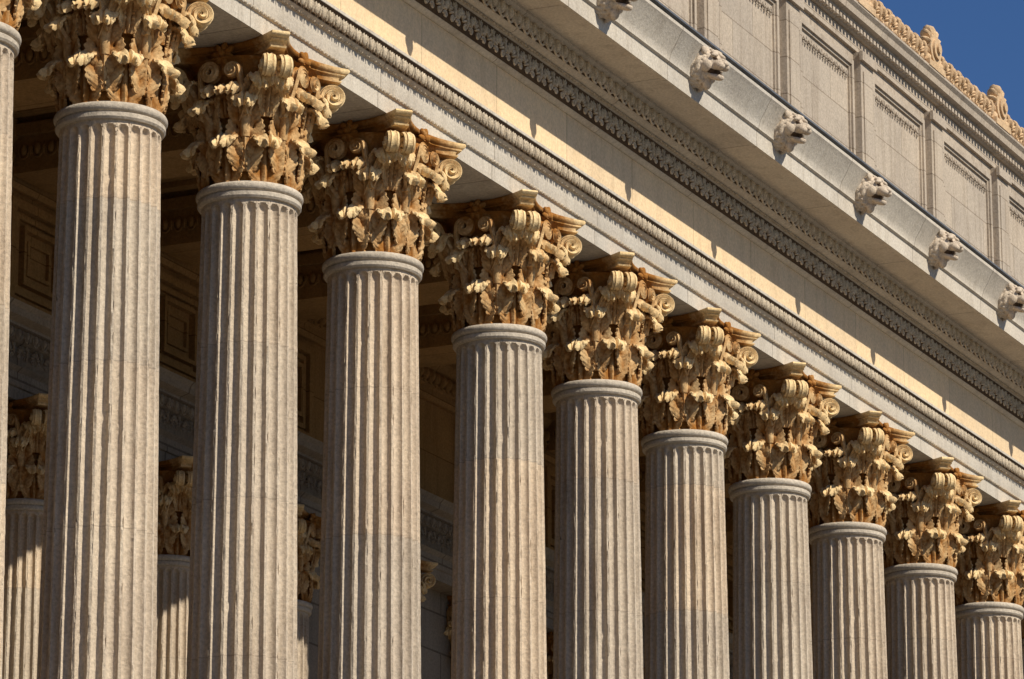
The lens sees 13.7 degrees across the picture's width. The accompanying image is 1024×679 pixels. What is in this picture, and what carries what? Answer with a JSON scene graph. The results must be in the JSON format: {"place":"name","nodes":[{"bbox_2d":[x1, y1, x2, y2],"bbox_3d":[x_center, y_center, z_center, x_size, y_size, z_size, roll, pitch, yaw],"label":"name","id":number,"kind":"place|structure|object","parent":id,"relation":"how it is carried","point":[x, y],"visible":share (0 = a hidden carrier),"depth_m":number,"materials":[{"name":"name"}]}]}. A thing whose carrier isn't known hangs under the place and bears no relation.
{"place":"outdoors","nodes":[
{"label":"outdoors","id":0,"kind":"place"},
{"bbox_2d":[658,0,1023,285],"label":"attic wall","id":1,"kind":"structure","parent":0,"point":[775,53],"depth_m":71.46,"materials":[{"name":"beige stone"}]},
{"bbox_2d":[753,0,1023,223],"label":"attic panel carving","id":2,"kind":"object","parent":1,"relation":"attached to","point":[906,123],"visible":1,"depth_m":73.03,"materials":[{"name":"stone"}]},
{"bbox_2d":[804,0,1023,194],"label":"attic cornice","id":3,"kind":"structure","parent":1,"relation":"attached to","point":[889,40],"depth_m":74.00,"materials":[{"name":"beige stone"}]},
{"bbox_2d":[819,0,1023,175],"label":"attic dentils","id":4,"kind":"object","parent":3,"relation":"attached to","point":[922,84],"visible":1,"depth_m":74.06,"materials":[{"name":"beige stone"}]},
{"bbox_2d":[857,0,1010,134],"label":"antefixes","id":5,"kind":"object","parent":1,"relation":"on","point":[929,34],"visible":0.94,"depth_m":74.51,"materials":[{"name":"stone"}]},
{"bbox_2d":[869,0,1023,145],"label":"roof cresting","id":6,"kind":"object","parent":1,"relation":"on","point":[920,47],"visible":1,"depth_m":75.10,"materials":[{"name":"stone"}]},
{"bbox_2d":[877,0,1023,127],"label":"sky","id":7,"kind":"structure","parent":0,"point":[983,40],"materials":[{"name":"blue"}]},
{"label":"grand staircase","id":8,"kind":"object","parent":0,"visible":0},
{"bbox_2d":[309,539,450,678],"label":"portico wall","id":9,"kind":"structure","parent":8,"relation":"on","point":[435,653],"depth_m":67.45,"materials":[{"name":"stone"}]},
{"bbox_2d":[10,117,811,633],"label":"panelled upper wall","id":10,"kind":"structure","parent":9,"relation":"on","point":[32,245],"depth_m":61.45,"materials":[{"name":"stone"}]},
{"bbox_2d":[8,296,732,678],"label":"entablature","id":11,"kind":"structure","parent":10,"relation":"attached to","point":[26,378],"depth_m":59.82,"materials":[{"name":"stone"}]},
{"bbox_2d":[9,341,732,676],"bbox_3d":[2.243,5.040,73.979,0.059,0.242,74.089,-7,-17,24],"label":"carved band","id":12,"kind":"object","parent":11,"relation":"attached to","point":[162,413],"visible":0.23,"depth_m":59.84,"materials":[{"name":"stone"}]},
{"bbox_2d":[9,325,732,662],"bbox_3d":[2.298,4.849,74.058,0.094,0.185,74.094,-7,-17,24],"label":"egg band","id":13,"kind":"object","parent":11,"relation":"attached to","point":[35,341],"visible":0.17,"depth_m":59.86,"materials":[{"name":"stone"}]},
{"bbox_2d":[12,13,885,609],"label":"portico ceiling","id":14,"kind":"structure","parent":10,"relation":"on","point":[34,109],"depth_m":60.01,"materials":[{"name":"stone"}]},
{"bbox_2d":[14,46,885,588],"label":"beam carved strips","id":15,"kind":"object","parent":14,"relation":"attached to","point":[54,146],"visible":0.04,"depth_m":59.95,"materials":[{"name":"stone"}]},
{"bbox_2d":[12,149,885,618],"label":"band","id":16,"kind":"object","parent":10,"relation":"attached to","point":[434,377],"visible":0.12,"depth_m":68.13,"materials":[{"name":"stone"}]},
{"bbox_3d":[-6.401,11.275,53.648,1.414,0.494,1.414,-7,-17,24],"label":"base","id":17,"kind":"object","parent":9,"relation":"on","visible":0},
{"bbox_2d":[2,510,42,678],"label":"shaft","id":18,"kind":"object","parent":17,"relation":"on","point":[23,548],"visible":0.48,"depth_m":55.39,"materials":[{"name":"stone"}]},
{"bbox_2d":[5,498,43,511],"bbox_3d":[-6.401,2.266,56.079,0.994,0.156,0.994,-7,-17,24],"label":"neck ring","id":19,"kind":"object","parent":18,"relation":"attached to","point":[24,504],"visible":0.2,"depth_m":55.63,"materials":[{"name":"stone"}]},
{"bbox_2d":[6,393,47,499],"bbox_3d":[-6.400,1.565,56.267,1.442,1.352,1.440,-7,-17,24],"label":"capital","id":20,"kind":"object","parent":19,"relation":"on","point":[26,438],"visible":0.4,"depth_m":55.73,"materials":[{"name":"stone"}]},
{"bbox_3d":[-4.792,12.177,56.993,1.414,0.494,1.414,-7,-17,24],"label":"base","id":21,"kind":"object","parent":9,"relation":"on","visible":0},
{"bbox_2d":[156,566,189,678],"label":"shaft","id":22,"kind":"object","parent":21,"relation":"on","point":[172,617],"visible":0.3,"depth_m":58.83,"materials":[{"name":"stone"}]},
{"bbox_2d":[157,554,189,567],"bbox_3d":[-4.792,3.168,59.424,0.994,0.156,0.994,-7,-17,24],"label":"neck ring","id":23,"kind":"object","parent":22,"relation":"attached to","point":[172,560],"visible":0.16,"depth_m":58.97,"materials":[{"name":"stone"}]},
{"bbox_2d":[157,455,192,555],"bbox_3d":[-4.791,2.468,59.613,1.440,1.352,1.442,-7,-17,24],"label":"capital","id":24,"kind":"object","parent":23,"relation":"on","point":[175,476],"visible":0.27,"depth_m":59.08,"materials":[{"name":"stone"}]},
{"bbox_3d":[-3.407,12.955,59.874,1.414,0.494,1.414,-7,-17,24],"label":"base","id":25,"kind":"object","parent":9,"relation":"on","visible":0},
{"bbox_2d":[297,610,308,678],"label":"shaft","id":26,"kind":"object","parent":25,"relation":"on","point":[302,645],"visible":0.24,"depth_m":61.96,"materials":[{"name":"stone"}]},
{"bbox_2d":[297,599,312,616],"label":"neck ring","id":27,"kind":"object","parent":26,"relation":"attached to","point":[305,606],"visible":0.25,"depth_m":62.04,"materials":[{"name":"stone"}]},
{"bbox_2d":[297,504,320,602],"bbox_3d":[-3.408,3.245,62.495,1.442,1.352,1.440,-7,-17,24],"label":"capital","id":28,"kind":"object","parent":27,"relation":"on","point":[308,545],"visible":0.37,"depth_m":62.15,"materials":[{"name":"stone"}]},
{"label":"base","id":29,"kind":"object","parent":8,"relation":"on","visible":0},
{"bbox_2d":[955,613,1022,678],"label":"shaft","id":30,"kind":"object","parent":29,"relation":"on","point":[988,645],"visible":0.94,"depth_m":75.44,"materials":[{"name":"stone"}]},
{"bbox_2d":[955,602,1023,619],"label":"neck ring","id":31,"kind":"object","parent":30,"relation":"attached to","point":[989,607],"visible":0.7,"depth_m":75.51,"materials":[{"name":"stone"}]},
{"bbox_2d":[954,500,1023,605],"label":"capital","id":32,"kind":"object","parent":31,"relation":"on","point":[989,567],"visible":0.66,"depth_m":75.64,"materials":[{"name":"stone"}]},
{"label":"base","id":33,"kind":"object","parent":8,"relation":"on","visible":0},
{"bbox_2d":[1022,650,1023,678],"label":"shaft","id":34,"kind":"object","parent":33,"relation":"on","point":[1023,662],"visible":0.18,"depth_m":78.75,"materials":[{"name":"stone"}]},
{"bbox_3d":[-5.952,8.652,42.835,1.860,0.650,1.860,-7,-17,24],"label":"base","id":35,"kind":"object","parent":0,"visible":0},
{"bbox_2d":[0,42,13,678],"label":"shaft","id":36,"kind":"object","parent":35,"relation":"on","point":[6,91],"visible":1,"depth_m":45.26,"materials":[{"name":"stone"}]},
{"bbox_2d":[0,22,20,58],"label":"neck ring","id":37,"kind":"object","parent":36,"relation":"attached to","point":[10,36],"visible":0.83,"depth_m":45.78,"materials":[{"name":"stone"}]},
{"bbox_2d":[0,0,41,30],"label":"capital","id":38,"kind":"object","parent":37,"relation":"on","point":[11,13],"visible":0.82,"depth_m":45.97,"materials":[{"name":"stone"}]},
{"bbox_3d":[-4.596,9.413,45.655,1.860,0.650,1.860,-7,-17,24],"label":"base","id":39,"kind":"object","parent":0,"visible":0},
{"bbox_2d":[37,119,160,678],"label":"shaft","id":40,"kind":"object","parent":39,"relation":"on","point":[98,604],"visible":1,"depth_m":47.52,"materials":[{"name":"stone"}]},
{"bbox_2d":[53,101,167,140],"bbox_3d":[-4.596,-2.440,48.853,1.308,0.205,1.308,-7,-17,24],"label":"neck ring","id":41,"kind":"object","parent":40,"relation":"attached to","point":[119,110],"visible":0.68,"depth_m":48.33,"materials":[{"name":"stone"}]},
{"bbox_2d":[24,0,213,114],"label":"capital","id":42,"kind":"object","parent":41,"relation":"on","point":[115,50],"visible":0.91,"depth_m":48.54,"materials":[{"name":"stone"}]},
{"bbox_3d":[-3.186,10.205,48.588,1.860,0.650,1.860,-7,-17,24],"label":"base","id":43,"kind":"object","parent":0,"visible":0},
{"bbox_2d":[186,198,296,678],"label":"shaft","id":44,"kind":"object","parent":43,"relation":"on","point":[242,613],"visible":1,"depth_m":50.53,"materials":[{"name":"stone"}]},
{"bbox_2d":[196,181,302,216],"bbox_3d":[-3.186,-1.649,51.787,1.308,0.205,1.308,-7,-17,24],"label":"neck ring","id":45,"kind":"object","parent":44,"relation":"attached to","point":[293,197],"visible":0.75,"depth_m":51.26,"materials":[{"name":"stone"}]},
{"bbox_2d":[169,30,349,192],"bbox_3d":[-3.186,-2.570,52.037,1.898,1.779,1.895,-7,-17,24],"label":"capital","id":46,"kind":"object","parent":45,"relation":"on","point":[253,110],"visible":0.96,"depth_m":51.49,"materials":[{"name":"stone"}]},
{"bbox_3d":[-1.784,10.992,51.504,1.860,0.650,1.860,-7,-17,24],"label":"base","id":47,"kind":"object","parent":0,"visible":0},
{"bbox_2d":[318,267,420,678],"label":"shaft","id":48,"kind":"object","parent":47,"relation":"on","point":[370,609],"visible":1,"depth_m":53.53,"materials":[{"name":"stone"}]},
{"bbox_2d":[322,251,423,283],"bbox_3d":[-1.784,-0.862,54.703,1.308,0.205,1.308,-7,-17,24],"label":"neck ring","id":49,"kind":"object","parent":48,"relation":"attached to","point":[380,259],"visible":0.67,"depth_m":54.18,"materials":[{"name":"stone"}]},
{"bbox_2d":[301,108,465,261],"bbox_3d":[-1.782,-1.784,54.952,1.895,1.779,1.898,-7,-17,24],"label":"capital","id":50,"kind":"object","parent":49,"relation":"on","point":[374,184],"visible":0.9,"depth_m":54.40,"materials":[{"name":"stone"}]},
{"bbox_3d":[-0.175,11.894,54.850,1.860,0.650,1.860,-7,-17,24],"label":"base","id":51,"kind":"object","parent":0,"visible":0},
{"bbox_2d":[451,338,546,678],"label":"shaft","id":52,"kind":"object","parent":51,"relation":"on","point":[498,604],"visible":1,"depth_m":56.98,"materials":[{"name":"stone"}]},
{"bbox_2d":[451,323,546,352],"bbox_3d":[-0.175,0.041,58.048,1.308,0.205,1.308,-7,-17,24],"label":"neck ring","id":53,"kind":"object","parent":52,"relation":"attached to","point":[498,331],"visible":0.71,"depth_m":57.52,"materials":[{"name":"stone"}]},
{"bbox_2d":[424,189,585,331],"bbox_3d":[-0.175,-0.882,58.296,1.898,1.779,1.895,-7,-17,24],"label":"capital","id":54,"kind":"object","parent":53,"relation":"on","point":[502,259],"visible":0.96,"depth_m":57.75,"materials":[{"name":"stone"}]},
{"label":"base","id":55,"kind":"object","parent":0,"visible":0},
{"bbox_2d":[553,394,642,678],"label":"shaft","id":56,"kind":"object","parent":55,"relation":"on","point":[598,633],"visible":1,"depth_m":59.94,"materials":[{"name":"stone"}]},
{"bbox_2d":[551,379,641,406],"bbox_3d":[1.210,0.818,60.929,1.308,0.205,1.308,-7,-17,24],"label":"neck ring","id":57,"kind":"object","parent":56,"relation":"attached to","point":[596,386],"visible":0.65,"depth_m":60.40,"materials":[{"name":"stone"}]},
{"bbox_2d":[542,251,677,386],"bbox_3d":[1.208,-0.104,61.177,1.895,1.779,1.898,-7,-17,24],"label":"capital","id":58,"kind":"object","parent":57,"relation":"on","point":[603,320],"visible":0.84,"depth_m":60.60,"materials":[{"name":"stone"}]},
{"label":"base","id":59,"kind":"object","parent":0,"visible":0},
{"bbox_2d":[644,443,729,678],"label":"shaft","id":60,"kind":"object","parent":59,"relation":"on","point":[686,619],"visible":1,"depth_m":62.86,"materials":[{"name":"stone"}]},
{"bbox_2d":[641,429,727,454],"bbox_3d":[2.578,1.586,63.775,1.308,0.205,1.308,-7,-17,24],"label":"neck ring","id":61,"kind":"object","parent":60,"relation":"attached to","point":[654,439],"visible":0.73,"depth_m":63.25,"materials":[{"name":"stone"}]},
{"bbox_2d":[638,307,760,436],"bbox_3d":[2.578,0.664,64.025,1.898,1.779,1.895,-7,-17,24],"label":"capital","id":62,"kind":"object","parent":61,"relation":"on","point":[692,375],"visible":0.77,"depth_m":63.43,"materials":[{"name":"stone"}]},
{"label":"base","id":63,"kind":"object","parent":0,"visible":0},
{"bbox_2d":[733,491,812,678],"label":"shaft","id":64,"kind":"object","parent":63,"relation":"on","point":[772,634],"visible":1,"depth_m":65.98,"materials":[{"name":"stone"}]},
{"bbox_2d":[728,478,811,501],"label":"neck ring","id":65,"kind":"object","parent":64,"relation":"attached to","point":[769,484],"visible":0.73,"depth_m":66.29,"materials":[{"name":"stone"}]},
{"bbox_2d":[724,362,841,484],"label":"capital","id":66,"kind":"object","parent":65,"relation":"on","point":[776,424],"visible":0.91,"depth_m":66.47,"materials":[{"name":"stone"}]},
{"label":"base","id":67,"kind":"object","parent":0,"visible":0},
{"bbox_2d":[811,534,887,678],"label":"shaft","id":68,"kind":"object","parent":67,"relation":"on","point":[848,621],"visible":0.99,"depth_m":69.06,"materials":[{"name":"stone"}]},
{"bbox_2d":[808,522,886,543],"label":"neck ring","id":69,"kind":"object","parent":68,"relation":"attached to","point":[841,528],"visible":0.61,"depth_m":69.28,"materials":[{"name":"stone"}]},
{"bbox_2d":[807,410,914,528],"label":"capital","id":70,"kind":"object","parent":69,"relation":"on","point":[854,472],"visible":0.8,"depth_m":69.45,"materials":[{"name":"stone"}]},
{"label":"base","id":71,"kind":"object","parent":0,"visible":0},
{"bbox_2d":[885,575,957,678],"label":"shaft","id":72,"kind":"object","parent":71,"relation":"on","point":[920,629],"visible":0.99,"depth_m":72.22,"materials":[{"name":"stone"}]},
{"bbox_2d":[884,563,957,583],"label":"neck ring","id":73,"kind":"object","parent":72,"relation":"attached to","point":[910,569],"visible":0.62,"depth_m":72.36,"materials":[{"name":"stone"}]},
{"bbox_2d":[883,457,983,568],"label":"capital","id":74,"kind":"object","parent":73,"relation":"on","point":[924,519],"visible":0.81,"depth_m":72.53,"materials":[{"name":"stone"}]},
{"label":"neck ring","id":75,"kind":"object","parent":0,"visible":0},
{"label":"capital","id":76,"kind":"object","parent":75,"relation":"on","visible":0},
{"bbox_2d":[173,0,1023,535],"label":"architrave","id":77,"kind":"object","parent":76,"relation":"on","point":[481,178],"visible":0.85,"depth_m":59.14,"materials":[{"name":"stone"}]},
{"bbox_2d":[240,0,1023,502],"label":"fascia bead moulding","id":78,"kind":"object","parent":77,"relation":"on","point":[616,240],"visible":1,"depth_m":60.55,"materials":[{"name":"stone"}]},
{"bbox_2d":[280,0,1023,485],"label":"architrave bead moulding","id":79,"kind":"object","parent":77,"relation":"on","point":[636,232],"visible":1,"depth_m":61.58,"materials":[{"name":"stone"}]},
{"bbox_2d":[291,0,1023,480],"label":"carving grounds","id":80,"kind":"structure","parent":77,"relation":"on","point":[559,98],"depth_m":62.34,"materials":[{"name":"brown stone"}]},
{"bbox_2d":[295,0,1023,478],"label":"architrave leaf moulding","id":81,"kind":"object","parent":77,"relation":"attached to","point":[383,52],"visible":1,"depth_m":60.90,"materials":[{"name":"stone"}]},
{"bbox_2d":[327,0,1023,464],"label":"frieze","id":82,"kind":"object","parent":77,"relation":"on","point":[427,42],"visible":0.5,"depth_m":62.57,"materials":[{"name":"beige stone"}]},
{"bbox_2d":[402,0,1023,428],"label":"cornice","id":83,"kind":"structure","parent":82,"relation":"on","point":[646,50],"depth_m":64.27,"materials":[{"name":"stone"}]},
{"bbox_2d":[594,0,636,22],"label":"lion head spout","id":84,"kind":"object","parent":83,"relation":"attached to","point":[608,10],"visible":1,"depth_m":57.96,"materials":[{"name":"stone"}]},
{"bbox_2d":[689,45,729,91],"bbox_3d":[2.856,-3.898,60.919,0.565,0.718,0.701,3,-10,43],"label":"lion head spout","id":85,"kind":"object","parent":83,"relation":"attached to","point":[708,67],"visible":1,"depth_m":60.81,"materials":[{"name":"stone"}]},
{"bbox_2d":[424,0,1023,417],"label":"bed palmette moulding","id":86,"kind":"object","parent":83,"relation":"attached to","point":[656,154],"visible":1,"depth_m":63.87,"materials":[{"name":"stone"}]},
{"bbox_2d":[459,0,1023,399],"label":"bed bead moulding","id":87,"kind":"object","parent":83,"relation":"attached to","point":[525,45],"visible":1,"depth_m":64.12,"materials":[{"name":"stone"}]},
{"bbox_2d":[482,0,1023,389],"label":"egg and dart moulding","id":88,"kind":"object","parent":83,"relation":"attached to","point":[509,12],"visible":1,"depth_m":64.11,"materials":[{"name":"stone"}]},
{"bbox_2d":[772,109,811,154],"bbox_3d":[4.224,-3.131,63.765,0.565,0.718,0.701,2,-10,43],"label":"lion head spout","id":89,"kind":"object","parent":83,"relation":"attached to","point":[791,130],"visible":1,"depth_m":63.66,"materials":[{"name":"stone"}]},
{"bbox_2d":[650,0,1023,288],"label":"lead gutter edge","id":90,"kind":"object","parent":83,"relation":"on","point":[697,34],"visible":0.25,"depth_m":65.33,"materials":[{"name":"grey metal"}]},
{"bbox_2d":[853,172,891,214],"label":"lion head spout","id":91,"kind":"object","parent":83,"relation":"attached to","point":[872,192],"visible":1,"depth_m":66.69,"materials":[{"name":"stone"}]},
{"bbox_2d":[927,228,962,269],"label":"lion head spout","id":92,"kind":"object","parent":83,"relation":"attached to","point":[945,247],"visible":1,"depth_m":69.69,"materials":[{"name":"stone"}]},
{"bbox_2d":[996,281,1023,320],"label":"lion head spout","id":93,"kind":"object","parent":83,"relation":"attached to","point":[1011,302],"visible":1,"depth_m":72.77,"materials":[{"name":"stone"}]},
{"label":"neck ring","id":94,"kind":"object","parent":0,"visible":0},
{"bbox_2d":[1021,593,1023,638],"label":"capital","id":95,"kind":"object","parent":94,"relation":"on","point":[1022,628],"visible":0.04,"depth_m":78.83,"materials":[{"name":"stone"}]},
{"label":"neck ring","id":96,"kind":"object","parent":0,"visible":0},
{"bbox_2d":[420,560,437,601],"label":"capital","id":97,"kind":"object","parent":96,"relation":"on","point":[427,580],"visible":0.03,"depth_m":65.59,"materials":[{"name":"stone"}]},
{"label":"neck ring","id":98,"kind":"object","parent":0,"visible":0},
{"bbox_2d":[444,596,451,653],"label":"capital","id":99,"kind":"object","parent":98,"relation":"on","point":[448,632],"visible":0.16,"depth_m":68.01,"materials":[{"name":"stone"}]},
{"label":"neck ring","id":100,"kind":"object","parent":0,"visible":0},
{"bbox_2d":[546,632,553,678],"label":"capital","id":101,"kind":"object","parent":100,"relation":"on","point":[549,641],"visible":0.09,"depth_m":70.98,"materials":[{"name":"stone"}]}
]}

